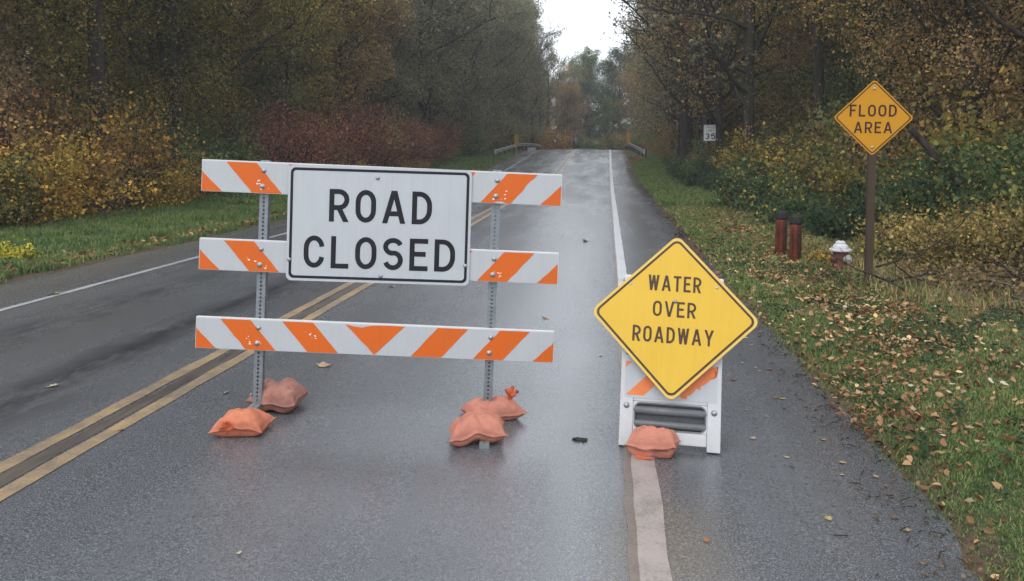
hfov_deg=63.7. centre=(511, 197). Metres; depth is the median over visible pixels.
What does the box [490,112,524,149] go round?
shrub
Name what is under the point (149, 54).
tree
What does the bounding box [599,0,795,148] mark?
tree
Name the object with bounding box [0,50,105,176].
shrub
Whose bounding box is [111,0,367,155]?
tree
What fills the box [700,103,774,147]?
shrub
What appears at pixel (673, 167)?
shrub
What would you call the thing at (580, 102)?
tree
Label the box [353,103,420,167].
shrub
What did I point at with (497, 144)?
shrub
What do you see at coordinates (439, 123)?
shrub
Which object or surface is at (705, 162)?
shrub
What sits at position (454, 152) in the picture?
shrub
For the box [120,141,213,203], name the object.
shrub
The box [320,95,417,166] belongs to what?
shrub
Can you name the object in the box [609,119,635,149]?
shrub
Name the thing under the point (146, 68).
tree
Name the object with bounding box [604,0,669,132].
tree
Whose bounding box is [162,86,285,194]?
shrub
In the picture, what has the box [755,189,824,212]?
shrub
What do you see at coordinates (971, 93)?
shrub
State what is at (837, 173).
shrub
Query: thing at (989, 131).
shrub
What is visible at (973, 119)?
shrub
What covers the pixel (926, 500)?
edge debris
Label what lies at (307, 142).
shrub
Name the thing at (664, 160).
shrub
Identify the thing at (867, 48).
tree
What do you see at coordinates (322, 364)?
fallen leaf
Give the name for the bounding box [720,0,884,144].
tree
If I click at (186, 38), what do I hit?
tree
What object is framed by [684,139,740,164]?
shrub
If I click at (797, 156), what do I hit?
shrub
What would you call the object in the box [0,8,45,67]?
tree
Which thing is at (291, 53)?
tree
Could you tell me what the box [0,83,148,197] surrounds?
shrub
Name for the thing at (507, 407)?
sandbag
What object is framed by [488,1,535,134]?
tree
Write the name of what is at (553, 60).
tree
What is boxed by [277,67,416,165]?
shrub
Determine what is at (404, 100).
tree
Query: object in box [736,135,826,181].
shrub
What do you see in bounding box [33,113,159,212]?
shrub
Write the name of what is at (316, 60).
tree
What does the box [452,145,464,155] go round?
shrub
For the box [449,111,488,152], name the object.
shrub
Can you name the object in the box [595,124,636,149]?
shrub
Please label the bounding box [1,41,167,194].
shrub
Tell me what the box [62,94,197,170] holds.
shrub
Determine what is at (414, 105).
tree
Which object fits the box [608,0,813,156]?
tree
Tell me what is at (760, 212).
shrub
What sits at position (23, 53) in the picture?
tree
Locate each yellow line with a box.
[0,149,574,472]
[0,149,577,500]
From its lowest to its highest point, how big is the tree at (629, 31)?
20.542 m
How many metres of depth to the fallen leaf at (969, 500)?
4.12 m
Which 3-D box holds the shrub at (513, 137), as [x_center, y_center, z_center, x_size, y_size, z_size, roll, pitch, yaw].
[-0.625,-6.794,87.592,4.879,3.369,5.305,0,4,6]
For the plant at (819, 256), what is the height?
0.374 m
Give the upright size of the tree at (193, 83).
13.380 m
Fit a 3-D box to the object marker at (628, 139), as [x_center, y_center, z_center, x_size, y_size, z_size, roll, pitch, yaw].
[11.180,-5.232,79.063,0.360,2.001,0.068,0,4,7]
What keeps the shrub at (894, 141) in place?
on the ground at (970, 539)
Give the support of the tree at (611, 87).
on the ground at (970, 539)
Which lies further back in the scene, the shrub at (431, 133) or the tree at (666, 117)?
the tree at (666, 117)
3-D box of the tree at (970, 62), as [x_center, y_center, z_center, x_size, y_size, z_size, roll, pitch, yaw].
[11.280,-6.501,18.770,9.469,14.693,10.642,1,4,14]
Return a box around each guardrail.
[493,143,540,157]
[624,143,646,157]
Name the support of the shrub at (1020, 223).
on the ground at (970, 539)
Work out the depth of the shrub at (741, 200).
22.45 m
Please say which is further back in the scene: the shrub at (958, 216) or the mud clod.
the shrub at (958, 216)
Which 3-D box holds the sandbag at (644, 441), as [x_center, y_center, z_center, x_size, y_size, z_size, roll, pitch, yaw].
[0.808,1.394,4.731,0.307,0.170,0.197,1,4,15]
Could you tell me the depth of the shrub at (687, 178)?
34.68 m
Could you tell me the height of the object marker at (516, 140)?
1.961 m
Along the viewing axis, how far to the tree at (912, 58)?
30.53 m
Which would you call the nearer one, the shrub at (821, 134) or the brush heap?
the brush heap
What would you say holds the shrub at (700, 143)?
on the ground at (970, 539)
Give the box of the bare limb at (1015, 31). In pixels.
[978,0,1023,39]
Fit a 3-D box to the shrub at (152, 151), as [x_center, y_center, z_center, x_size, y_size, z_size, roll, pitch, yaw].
[-10.459,-1.669,21.812,5.207,4.090,4.099,1,4,15]
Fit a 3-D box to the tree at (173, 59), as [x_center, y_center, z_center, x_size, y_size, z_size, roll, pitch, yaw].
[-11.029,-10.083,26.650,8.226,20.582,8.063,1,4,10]
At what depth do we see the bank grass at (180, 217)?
17.46 m
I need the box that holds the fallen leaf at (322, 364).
[316,362,330,368]
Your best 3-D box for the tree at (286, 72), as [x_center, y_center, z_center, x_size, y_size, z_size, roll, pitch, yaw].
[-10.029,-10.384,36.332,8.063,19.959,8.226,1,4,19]
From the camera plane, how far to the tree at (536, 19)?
93.12 m
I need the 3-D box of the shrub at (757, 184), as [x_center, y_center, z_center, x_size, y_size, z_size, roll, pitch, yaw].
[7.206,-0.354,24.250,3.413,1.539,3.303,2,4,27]
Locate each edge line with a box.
[0,150,539,310]
[610,150,626,285]
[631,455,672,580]
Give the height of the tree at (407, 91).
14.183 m
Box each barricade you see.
[195,159,561,448]
[594,238,757,452]
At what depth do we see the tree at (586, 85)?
116.58 m
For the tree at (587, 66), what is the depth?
122.44 m
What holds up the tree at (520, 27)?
on the ground at (970, 539)
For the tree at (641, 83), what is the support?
on the ground at (970, 539)
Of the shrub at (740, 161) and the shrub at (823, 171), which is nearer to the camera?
the shrub at (823, 171)
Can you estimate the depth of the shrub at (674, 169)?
42.66 m
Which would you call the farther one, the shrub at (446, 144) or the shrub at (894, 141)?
the shrub at (446, 144)
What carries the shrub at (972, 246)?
on the ground at (970, 539)
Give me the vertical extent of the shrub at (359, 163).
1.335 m
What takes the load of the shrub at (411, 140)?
on the ground at (970, 539)
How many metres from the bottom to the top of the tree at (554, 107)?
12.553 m
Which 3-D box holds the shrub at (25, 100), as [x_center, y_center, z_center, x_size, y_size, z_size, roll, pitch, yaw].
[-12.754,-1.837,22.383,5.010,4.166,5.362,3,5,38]
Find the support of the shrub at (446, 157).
on the ground at (970, 539)
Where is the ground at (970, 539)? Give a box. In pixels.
[0,149,1023,580]
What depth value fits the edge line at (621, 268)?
15.46 m
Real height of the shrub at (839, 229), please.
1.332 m
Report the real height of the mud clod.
0.022 m
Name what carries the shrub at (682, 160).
on the ground at (970, 539)
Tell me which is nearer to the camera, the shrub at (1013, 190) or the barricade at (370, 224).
the barricade at (370, 224)
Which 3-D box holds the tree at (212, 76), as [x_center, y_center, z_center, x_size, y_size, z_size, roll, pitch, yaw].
[-14.557,-8.947,37.933,7.900,16.138,7.090,-1,4,-13]
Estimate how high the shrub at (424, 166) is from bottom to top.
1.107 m
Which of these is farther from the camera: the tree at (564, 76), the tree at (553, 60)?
the tree at (564, 76)
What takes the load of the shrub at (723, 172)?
on the ground at (970, 539)
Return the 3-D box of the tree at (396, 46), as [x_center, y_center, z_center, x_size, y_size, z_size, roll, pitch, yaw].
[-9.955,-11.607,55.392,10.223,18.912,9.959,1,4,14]
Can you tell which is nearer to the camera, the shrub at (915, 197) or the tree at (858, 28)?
the shrub at (915, 197)
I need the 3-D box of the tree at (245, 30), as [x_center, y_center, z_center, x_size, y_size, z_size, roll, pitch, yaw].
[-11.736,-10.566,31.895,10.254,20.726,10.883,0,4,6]
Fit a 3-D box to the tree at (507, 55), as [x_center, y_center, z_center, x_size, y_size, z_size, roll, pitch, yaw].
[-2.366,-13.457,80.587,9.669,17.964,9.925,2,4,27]
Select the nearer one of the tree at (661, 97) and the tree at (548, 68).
the tree at (661, 97)
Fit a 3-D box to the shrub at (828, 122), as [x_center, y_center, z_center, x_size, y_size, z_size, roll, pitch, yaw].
[10.789,-2.072,25.848,6.669,4.405,6.134,-1,4,-22]
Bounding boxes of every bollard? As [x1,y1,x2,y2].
[775,211,787,253]
[789,215,801,260]
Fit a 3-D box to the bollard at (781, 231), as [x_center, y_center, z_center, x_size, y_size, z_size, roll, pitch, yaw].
[4.455,0.722,13.645,0.197,1.016,0.197,1,5,7]
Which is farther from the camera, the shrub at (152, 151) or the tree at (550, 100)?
the tree at (550, 100)
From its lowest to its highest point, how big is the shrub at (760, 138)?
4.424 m
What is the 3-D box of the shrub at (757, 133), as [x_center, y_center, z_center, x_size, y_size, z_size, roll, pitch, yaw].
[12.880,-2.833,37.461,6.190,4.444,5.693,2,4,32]
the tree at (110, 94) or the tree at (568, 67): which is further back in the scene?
the tree at (568, 67)
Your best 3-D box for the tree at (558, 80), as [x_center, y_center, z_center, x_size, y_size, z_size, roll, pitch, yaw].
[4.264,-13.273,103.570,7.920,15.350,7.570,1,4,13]
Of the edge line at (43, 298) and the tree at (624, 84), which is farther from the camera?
the tree at (624, 84)
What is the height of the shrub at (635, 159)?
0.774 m
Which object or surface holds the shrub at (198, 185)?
on the ground at (970, 539)
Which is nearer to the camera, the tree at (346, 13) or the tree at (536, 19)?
the tree at (346, 13)
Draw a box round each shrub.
[0,49,190,185]
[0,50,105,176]
[0,59,150,155]
[0,67,63,178]
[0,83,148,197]
[0,84,84,226]
[0,101,183,223]
[0,136,59,229]
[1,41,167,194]
[2,100,125,217]
[32,55,210,210]
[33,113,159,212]
[58,93,192,167]
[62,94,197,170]
[102,156,196,208]
[107,87,211,165]
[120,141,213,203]
[127,113,244,198]
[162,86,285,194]
[182,168,214,201]
[189,68,389,165]
[200,148,274,162]
[245,101,344,164]
[247,149,302,162]
[274,99,359,164]
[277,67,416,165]
[319,133,365,164]
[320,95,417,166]
[327,131,370,165]
[335,156,373,165]
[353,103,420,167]
[355,94,454,167]
[371,142,427,167]
[385,160,410,167]
[386,124,432,164]
[397,104,455,164]
[398,111,441,167]
[402,109,463,160]
[403,104,462,147]
[408,156,428,168]
[413,126,446,164]
[428,109,480,156]
[435,147,462,160]
[437,152,452,162]
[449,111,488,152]
[450,112,490,150]
[450,113,489,155]
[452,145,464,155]
[484,124,513,149]
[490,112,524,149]
[509,124,527,148]
[519,129,532,149]
[524,118,553,149]
[537,111,576,149]
[570,131,595,148]
[575,133,602,148]
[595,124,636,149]
[597,125,614,149]
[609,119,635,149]
[610,129,641,149]
[624,155,641,161]
[632,130,663,146]
[658,148,676,164]
[662,149,695,171]
[664,154,692,176]
[666,147,725,181]
[666,153,699,179]
[672,132,695,152]
[675,149,735,187]
[680,147,741,178]
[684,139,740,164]
[688,126,741,160]
[688,128,730,152]
[690,160,780,206]
[697,179,721,191]
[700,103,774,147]
[705,143,843,211]
[707,111,801,174]
[711,133,808,177]
[712,161,757,192]
[723,155,820,192]
[726,96,794,156]
[727,76,933,185]
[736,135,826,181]
[737,122,815,181]
[742,121,898,198]
[743,173,852,219]
[744,79,847,145]
[750,73,943,159]
[751,77,847,155]
[751,175,863,231]
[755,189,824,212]
[759,151,827,180]
[789,181,926,241]
[795,137,913,198]
[803,139,919,213]
[817,162,899,199]
[827,76,1010,179]
[829,156,955,222]
[838,205,962,265]
[854,113,1023,235]
[863,92,1002,170]
[875,33,1023,203]
[875,202,1023,275]
[881,119,1023,211]
[888,90,1023,153]
[889,187,1023,267]
[919,101,1023,234]
[922,191,1019,240]
[926,191,1023,273]
[947,115,1023,200]
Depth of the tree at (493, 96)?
73.55 m
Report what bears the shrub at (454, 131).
on the ground at (970, 539)
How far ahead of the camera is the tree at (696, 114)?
58.88 m
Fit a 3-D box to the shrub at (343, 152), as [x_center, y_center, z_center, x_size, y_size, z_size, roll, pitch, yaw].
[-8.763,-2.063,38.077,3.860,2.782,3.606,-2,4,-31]
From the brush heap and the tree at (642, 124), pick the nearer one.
the brush heap
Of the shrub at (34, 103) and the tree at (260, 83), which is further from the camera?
the tree at (260, 83)
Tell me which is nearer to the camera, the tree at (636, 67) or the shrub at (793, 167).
the shrub at (793, 167)
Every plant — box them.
[0,232,43,258]
[802,242,831,263]
[849,226,938,268]
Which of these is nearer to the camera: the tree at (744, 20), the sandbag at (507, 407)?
the sandbag at (507, 407)
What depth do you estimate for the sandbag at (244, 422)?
4.88 m
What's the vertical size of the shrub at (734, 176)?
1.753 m
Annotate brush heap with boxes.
[751,174,1023,304]
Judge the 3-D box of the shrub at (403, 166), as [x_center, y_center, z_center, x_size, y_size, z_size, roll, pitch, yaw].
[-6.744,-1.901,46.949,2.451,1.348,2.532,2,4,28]
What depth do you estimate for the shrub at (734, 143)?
32.92 m
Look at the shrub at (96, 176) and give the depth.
19.30 m
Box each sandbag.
[208,408,275,436]
[245,377,309,413]
[448,407,507,446]
[459,386,527,420]
[625,425,680,459]
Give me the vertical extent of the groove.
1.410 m
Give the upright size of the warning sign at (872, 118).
2.902 m
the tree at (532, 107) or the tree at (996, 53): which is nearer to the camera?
the tree at (996, 53)
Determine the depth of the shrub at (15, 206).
16.47 m
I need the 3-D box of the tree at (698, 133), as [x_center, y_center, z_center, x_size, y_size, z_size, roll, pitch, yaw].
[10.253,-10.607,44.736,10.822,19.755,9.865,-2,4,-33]
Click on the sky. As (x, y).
(587, 22)
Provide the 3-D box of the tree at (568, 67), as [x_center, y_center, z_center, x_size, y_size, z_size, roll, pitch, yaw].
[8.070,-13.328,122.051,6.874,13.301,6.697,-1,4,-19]
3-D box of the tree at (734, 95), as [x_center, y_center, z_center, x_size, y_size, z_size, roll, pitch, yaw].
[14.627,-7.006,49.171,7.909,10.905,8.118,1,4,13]
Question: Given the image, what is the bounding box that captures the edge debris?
[634,183,1022,580]
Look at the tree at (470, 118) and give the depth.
66.02 m
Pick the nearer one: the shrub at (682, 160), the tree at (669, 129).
the shrub at (682, 160)
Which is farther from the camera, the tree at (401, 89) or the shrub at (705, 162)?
the tree at (401, 89)
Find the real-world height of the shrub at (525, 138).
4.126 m
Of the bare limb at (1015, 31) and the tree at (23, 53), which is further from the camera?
the tree at (23, 53)
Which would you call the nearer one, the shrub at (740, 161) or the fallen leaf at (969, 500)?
the fallen leaf at (969, 500)
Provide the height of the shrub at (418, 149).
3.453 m
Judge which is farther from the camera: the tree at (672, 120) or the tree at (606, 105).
the tree at (606, 105)
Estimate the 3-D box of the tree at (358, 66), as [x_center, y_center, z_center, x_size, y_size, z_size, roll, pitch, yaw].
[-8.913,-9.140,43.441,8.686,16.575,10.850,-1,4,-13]
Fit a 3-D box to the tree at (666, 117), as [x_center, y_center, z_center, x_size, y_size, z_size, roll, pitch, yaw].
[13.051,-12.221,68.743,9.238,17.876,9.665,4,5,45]
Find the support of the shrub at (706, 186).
on the ground at (970, 539)
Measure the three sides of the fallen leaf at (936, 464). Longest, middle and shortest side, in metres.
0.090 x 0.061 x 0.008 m
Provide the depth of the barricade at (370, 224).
5.24 m
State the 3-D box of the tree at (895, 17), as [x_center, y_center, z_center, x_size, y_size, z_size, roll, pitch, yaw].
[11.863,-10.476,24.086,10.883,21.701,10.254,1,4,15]
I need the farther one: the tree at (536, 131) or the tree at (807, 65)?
the tree at (536, 131)
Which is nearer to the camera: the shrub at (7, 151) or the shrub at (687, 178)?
the shrub at (7, 151)
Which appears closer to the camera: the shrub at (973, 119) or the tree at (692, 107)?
the shrub at (973, 119)
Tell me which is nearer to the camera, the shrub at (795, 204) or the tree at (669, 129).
the shrub at (795, 204)
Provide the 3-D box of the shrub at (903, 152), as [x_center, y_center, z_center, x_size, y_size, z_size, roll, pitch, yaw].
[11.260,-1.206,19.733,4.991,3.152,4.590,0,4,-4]
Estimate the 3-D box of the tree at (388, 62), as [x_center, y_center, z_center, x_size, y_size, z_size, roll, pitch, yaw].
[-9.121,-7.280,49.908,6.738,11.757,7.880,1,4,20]
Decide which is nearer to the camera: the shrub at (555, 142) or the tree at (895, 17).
the tree at (895, 17)
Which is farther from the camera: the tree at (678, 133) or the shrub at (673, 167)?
the tree at (678, 133)
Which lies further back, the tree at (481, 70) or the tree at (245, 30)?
the tree at (481, 70)
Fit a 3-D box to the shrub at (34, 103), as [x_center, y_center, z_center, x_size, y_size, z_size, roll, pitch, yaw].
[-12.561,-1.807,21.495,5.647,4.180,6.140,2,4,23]
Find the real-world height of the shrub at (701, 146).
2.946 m
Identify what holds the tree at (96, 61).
on the ground at (970, 539)
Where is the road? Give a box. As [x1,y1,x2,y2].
[0,149,979,580]
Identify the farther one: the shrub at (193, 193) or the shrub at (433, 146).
the shrub at (433, 146)
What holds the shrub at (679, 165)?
on the ground at (970, 539)
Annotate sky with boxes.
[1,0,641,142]
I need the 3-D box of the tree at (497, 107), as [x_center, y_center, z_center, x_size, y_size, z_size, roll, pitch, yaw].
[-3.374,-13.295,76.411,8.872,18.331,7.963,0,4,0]
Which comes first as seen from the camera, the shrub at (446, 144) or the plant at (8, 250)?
the plant at (8, 250)
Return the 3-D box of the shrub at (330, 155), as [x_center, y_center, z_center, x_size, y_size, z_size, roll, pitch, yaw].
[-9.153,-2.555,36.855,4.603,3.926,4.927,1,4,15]
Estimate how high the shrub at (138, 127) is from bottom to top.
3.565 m
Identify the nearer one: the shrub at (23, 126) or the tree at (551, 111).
the shrub at (23, 126)
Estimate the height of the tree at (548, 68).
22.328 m
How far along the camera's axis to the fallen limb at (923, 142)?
14.73 m
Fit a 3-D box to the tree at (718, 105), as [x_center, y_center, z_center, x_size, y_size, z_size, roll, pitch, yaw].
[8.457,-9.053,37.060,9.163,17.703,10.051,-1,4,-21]
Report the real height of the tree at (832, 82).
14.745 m
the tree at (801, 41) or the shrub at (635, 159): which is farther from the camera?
the shrub at (635, 159)
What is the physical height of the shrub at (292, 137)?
4.733 m
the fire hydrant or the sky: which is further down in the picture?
the fire hydrant
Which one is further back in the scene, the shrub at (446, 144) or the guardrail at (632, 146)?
the guardrail at (632, 146)
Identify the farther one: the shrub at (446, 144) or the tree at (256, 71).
the shrub at (446, 144)
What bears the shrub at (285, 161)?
on the ground at (970, 539)
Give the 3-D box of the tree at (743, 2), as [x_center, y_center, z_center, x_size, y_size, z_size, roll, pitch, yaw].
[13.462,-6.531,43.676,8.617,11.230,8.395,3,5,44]
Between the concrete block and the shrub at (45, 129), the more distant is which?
the concrete block
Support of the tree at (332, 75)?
on the ground at (970, 539)
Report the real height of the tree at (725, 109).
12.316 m
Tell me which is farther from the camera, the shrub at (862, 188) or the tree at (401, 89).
the tree at (401, 89)
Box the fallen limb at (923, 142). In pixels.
[908,127,974,195]
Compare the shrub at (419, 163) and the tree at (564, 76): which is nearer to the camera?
the shrub at (419, 163)
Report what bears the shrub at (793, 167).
on the ground at (970, 539)
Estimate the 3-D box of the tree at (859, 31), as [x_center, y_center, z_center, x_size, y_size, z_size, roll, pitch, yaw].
[15.779,-11.112,37.115,8.479,20.846,8.310,-3,5,-43]
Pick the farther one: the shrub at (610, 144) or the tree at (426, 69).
the shrub at (610, 144)
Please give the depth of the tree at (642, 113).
111.88 m
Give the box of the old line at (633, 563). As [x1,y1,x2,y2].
[609,150,639,580]
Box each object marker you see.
[514,135,517,153]
[627,133,630,150]
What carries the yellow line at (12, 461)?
on the road
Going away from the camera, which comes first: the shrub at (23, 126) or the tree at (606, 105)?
the shrub at (23, 126)
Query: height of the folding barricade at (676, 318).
1.216 m
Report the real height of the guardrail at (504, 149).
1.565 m
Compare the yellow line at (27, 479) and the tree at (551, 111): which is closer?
the yellow line at (27, 479)
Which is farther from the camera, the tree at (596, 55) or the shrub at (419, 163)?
the tree at (596, 55)
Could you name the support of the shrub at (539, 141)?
on the ground at (970, 539)
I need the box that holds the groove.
[0,149,576,486]
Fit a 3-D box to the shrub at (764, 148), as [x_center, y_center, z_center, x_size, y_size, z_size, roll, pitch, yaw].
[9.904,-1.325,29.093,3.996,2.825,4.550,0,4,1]
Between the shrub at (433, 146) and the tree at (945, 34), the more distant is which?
the shrub at (433, 146)
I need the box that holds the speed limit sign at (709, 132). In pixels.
[704,121,715,172]
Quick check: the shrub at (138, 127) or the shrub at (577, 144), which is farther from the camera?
the shrub at (577, 144)
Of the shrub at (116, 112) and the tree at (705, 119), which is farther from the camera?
the tree at (705, 119)
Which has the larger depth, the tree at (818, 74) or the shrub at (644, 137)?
the shrub at (644, 137)
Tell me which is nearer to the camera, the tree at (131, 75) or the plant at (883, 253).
the plant at (883, 253)
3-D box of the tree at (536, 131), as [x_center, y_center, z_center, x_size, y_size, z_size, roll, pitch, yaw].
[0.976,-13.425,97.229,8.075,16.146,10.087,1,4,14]
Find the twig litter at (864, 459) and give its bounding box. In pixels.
[686,242,968,564]
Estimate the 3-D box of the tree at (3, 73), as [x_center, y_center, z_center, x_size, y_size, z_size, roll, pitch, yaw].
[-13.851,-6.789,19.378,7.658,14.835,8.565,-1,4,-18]
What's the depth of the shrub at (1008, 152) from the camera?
14.82 m
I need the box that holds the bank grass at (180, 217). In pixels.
[0,150,515,282]
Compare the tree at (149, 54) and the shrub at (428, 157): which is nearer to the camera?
the tree at (149, 54)
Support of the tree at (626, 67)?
on the ground at (970, 539)
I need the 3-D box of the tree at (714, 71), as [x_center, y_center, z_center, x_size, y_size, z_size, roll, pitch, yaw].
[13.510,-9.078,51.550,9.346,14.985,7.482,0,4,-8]
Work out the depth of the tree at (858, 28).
27.12 m
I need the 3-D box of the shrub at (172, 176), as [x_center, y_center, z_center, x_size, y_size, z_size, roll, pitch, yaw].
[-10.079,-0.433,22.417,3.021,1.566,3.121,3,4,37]
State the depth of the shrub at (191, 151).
25.38 m
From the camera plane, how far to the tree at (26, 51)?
39.27 m
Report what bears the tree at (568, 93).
on the ground at (970, 539)
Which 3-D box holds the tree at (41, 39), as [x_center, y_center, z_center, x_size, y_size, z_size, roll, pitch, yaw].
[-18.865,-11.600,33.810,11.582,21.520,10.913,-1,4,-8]
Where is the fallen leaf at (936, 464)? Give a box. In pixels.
[931,462,946,466]
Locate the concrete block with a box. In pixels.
[528,148,535,151]
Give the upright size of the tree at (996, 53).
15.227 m
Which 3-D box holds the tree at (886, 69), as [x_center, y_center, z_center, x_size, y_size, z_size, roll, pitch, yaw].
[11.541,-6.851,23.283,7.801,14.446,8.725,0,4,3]
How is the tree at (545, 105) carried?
on the ground at (970, 539)
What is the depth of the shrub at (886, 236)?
13.15 m
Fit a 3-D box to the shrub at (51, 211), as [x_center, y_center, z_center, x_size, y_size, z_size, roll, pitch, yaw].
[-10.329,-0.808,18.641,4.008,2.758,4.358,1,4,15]
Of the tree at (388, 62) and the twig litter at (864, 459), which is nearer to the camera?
the twig litter at (864, 459)
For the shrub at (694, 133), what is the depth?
60.27 m
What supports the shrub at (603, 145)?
on the ground at (970, 539)
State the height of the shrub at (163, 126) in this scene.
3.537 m
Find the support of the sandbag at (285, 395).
on the road
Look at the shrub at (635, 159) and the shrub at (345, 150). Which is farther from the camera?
the shrub at (635, 159)
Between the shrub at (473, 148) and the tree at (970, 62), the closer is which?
the tree at (970, 62)
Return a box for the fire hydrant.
[829,238,851,268]
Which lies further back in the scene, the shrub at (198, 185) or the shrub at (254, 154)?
the shrub at (254, 154)
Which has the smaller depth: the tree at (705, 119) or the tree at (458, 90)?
the tree at (705, 119)
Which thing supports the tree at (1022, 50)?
on the ground at (970, 539)
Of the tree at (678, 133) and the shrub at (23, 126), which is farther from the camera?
the tree at (678, 133)
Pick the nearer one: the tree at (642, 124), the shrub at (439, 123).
the shrub at (439, 123)
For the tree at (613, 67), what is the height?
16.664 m
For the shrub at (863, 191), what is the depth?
17.88 m
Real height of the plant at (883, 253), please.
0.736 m
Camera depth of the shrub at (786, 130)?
31.80 m
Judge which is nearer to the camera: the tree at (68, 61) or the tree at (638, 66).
the tree at (68, 61)
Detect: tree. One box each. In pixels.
[0,0,46,98]
[0,0,60,111]
[0,0,68,131]
[0,0,85,109]
[0,0,224,158]
[0,0,253,130]
[0,2,141,65]
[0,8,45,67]
[3,0,185,169]
[30,1,260,160]
[32,45,136,126]
[56,0,270,164]
[103,0,180,115]
[106,0,336,159]
[108,0,199,128]
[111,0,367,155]
[121,5,275,142]
[123,0,249,162]
[136,0,344,157]
[163,0,338,155]
[198,0,355,151]
[236,0,393,158]
[237,0,339,113]
[245,0,356,135]
[264,0,422,152]
[299,49,374,115]
[311,0,392,118]
[321,0,427,112]
[338,0,440,141]
[341,1,415,138]
[344,5,442,135]
[371,31,415,119]
[392,0,477,129]
[393,0,515,132]
[402,0,494,137]
[416,0,500,145]
[433,0,514,143]
[436,0,512,129]
[450,3,522,143]
[472,0,543,123]
[472,0,546,133]
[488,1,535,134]
[490,0,551,140]
[490,0,572,127]
[496,14,550,141]
[514,39,552,149]
[523,9,574,147]
[533,79,559,130]
[534,36,573,146]
[535,81,553,132]
[543,70,557,130]
[549,53,591,135]
[549,77,564,134]
[550,63,591,134]
[552,75,585,143]
[554,88,597,144]
[559,43,613,139]
[563,57,582,140]
[565,76,603,141]
[574,46,617,138]
[590,94,629,142]
[591,0,738,159]
[592,39,639,139]
[597,0,733,151]
[598,61,628,137]
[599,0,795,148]
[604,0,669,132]
[605,0,658,134]
[605,0,744,157]
[607,0,679,145]
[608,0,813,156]
[611,66,651,134]
[612,28,647,134]
[614,0,663,132]
[614,0,685,150]
[615,0,697,159]
[617,0,686,139]
[620,29,678,135]
[626,0,763,162]
[626,0,784,171]
[630,78,654,131]
[635,1,694,118]
[651,72,695,152]
[665,1,766,130]
[669,0,829,139]
[674,12,739,136]
[698,0,771,144]
[703,0,887,144]
[714,26,793,134]
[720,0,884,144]
[724,0,946,125]
[728,0,882,141]
[739,0,1013,127]
[754,0,876,128]
[781,0,982,160]
[792,0,1023,177]
[808,0,888,90]
[811,0,1023,144]
[825,2,883,55]
[858,0,1023,130]
[858,3,1007,129]
[937,0,1022,128]
[985,1,1023,124]
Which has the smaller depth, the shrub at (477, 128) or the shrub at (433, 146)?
the shrub at (433, 146)
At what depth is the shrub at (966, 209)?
13.49 m
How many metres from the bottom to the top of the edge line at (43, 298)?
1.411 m
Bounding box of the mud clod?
[572,437,587,441]
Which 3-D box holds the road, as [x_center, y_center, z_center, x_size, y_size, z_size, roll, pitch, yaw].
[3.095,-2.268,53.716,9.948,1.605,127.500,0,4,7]
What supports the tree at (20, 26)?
on the ground at (970, 539)
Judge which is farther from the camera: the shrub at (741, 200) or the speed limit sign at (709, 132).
the speed limit sign at (709, 132)
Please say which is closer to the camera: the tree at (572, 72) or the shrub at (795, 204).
the shrub at (795, 204)
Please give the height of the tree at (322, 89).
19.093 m
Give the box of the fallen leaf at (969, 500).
[964,497,973,501]
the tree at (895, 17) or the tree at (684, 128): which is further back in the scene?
the tree at (684, 128)
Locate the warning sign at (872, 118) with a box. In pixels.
[835,81,912,283]
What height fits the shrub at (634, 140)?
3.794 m
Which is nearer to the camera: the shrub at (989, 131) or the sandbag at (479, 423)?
the sandbag at (479, 423)
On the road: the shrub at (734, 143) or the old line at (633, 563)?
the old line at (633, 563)

